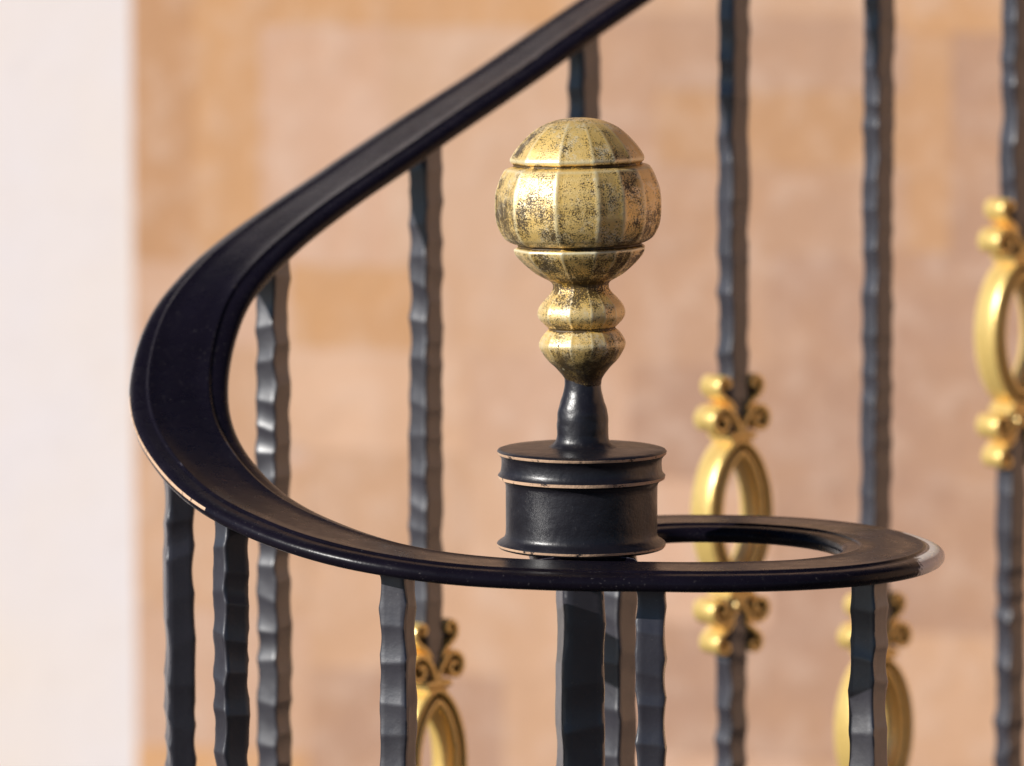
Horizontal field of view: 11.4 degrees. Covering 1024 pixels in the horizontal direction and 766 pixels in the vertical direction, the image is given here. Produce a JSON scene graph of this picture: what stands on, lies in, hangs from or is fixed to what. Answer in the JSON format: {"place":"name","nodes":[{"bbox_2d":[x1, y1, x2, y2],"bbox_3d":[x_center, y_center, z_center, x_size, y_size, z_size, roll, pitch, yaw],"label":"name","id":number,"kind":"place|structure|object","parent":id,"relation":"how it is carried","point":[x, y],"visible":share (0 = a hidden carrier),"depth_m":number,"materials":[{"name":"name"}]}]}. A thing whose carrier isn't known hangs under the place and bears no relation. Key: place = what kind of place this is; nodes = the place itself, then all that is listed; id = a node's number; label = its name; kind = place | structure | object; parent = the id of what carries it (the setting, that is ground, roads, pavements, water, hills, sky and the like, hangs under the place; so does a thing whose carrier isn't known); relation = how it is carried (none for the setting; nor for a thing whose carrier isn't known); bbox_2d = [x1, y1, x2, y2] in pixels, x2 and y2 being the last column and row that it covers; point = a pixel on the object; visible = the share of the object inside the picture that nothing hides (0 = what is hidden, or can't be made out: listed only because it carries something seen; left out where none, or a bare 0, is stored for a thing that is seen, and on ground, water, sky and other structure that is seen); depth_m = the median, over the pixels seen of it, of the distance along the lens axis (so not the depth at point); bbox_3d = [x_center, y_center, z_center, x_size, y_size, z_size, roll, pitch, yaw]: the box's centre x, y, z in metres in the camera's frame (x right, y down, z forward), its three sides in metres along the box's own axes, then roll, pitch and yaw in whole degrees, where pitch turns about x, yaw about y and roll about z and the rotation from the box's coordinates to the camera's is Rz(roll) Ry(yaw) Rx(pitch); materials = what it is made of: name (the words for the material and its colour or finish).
{"place":"outdoors","nodes":[
{"label":"outdoors","id":0,"kind":"place"},
{"bbox_2d":[131,0,1023,765],"bbox_3d":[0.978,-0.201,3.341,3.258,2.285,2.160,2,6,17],"label":"stone wall","id":1,"kind":"structure","parent":0,"point":[243,110],"depth_m":4.50,"materials":[{"name":"stone"}]},
{"label":"pavement","id":2,"kind":"structure","parent":0,"visible":0},
{"bbox_2d":[0,0,136,765],"bbox_3d":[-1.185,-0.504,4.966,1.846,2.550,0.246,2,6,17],"label":"pillar","id":3,"kind":"structure","parent":2,"relation":"on","point":[67,609],"depth_m":4.65,"materials":[{"name":"white paint"}]},
{"bbox_2d":[129,0,1023,765],"bbox_3d":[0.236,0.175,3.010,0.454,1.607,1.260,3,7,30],"label":"stair railing","id":4,"kind":"object","parent":2,"relation":"on","point":[577,204],"visible":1,"depth_m":2.64,"materials":[{"name":"black metal"}]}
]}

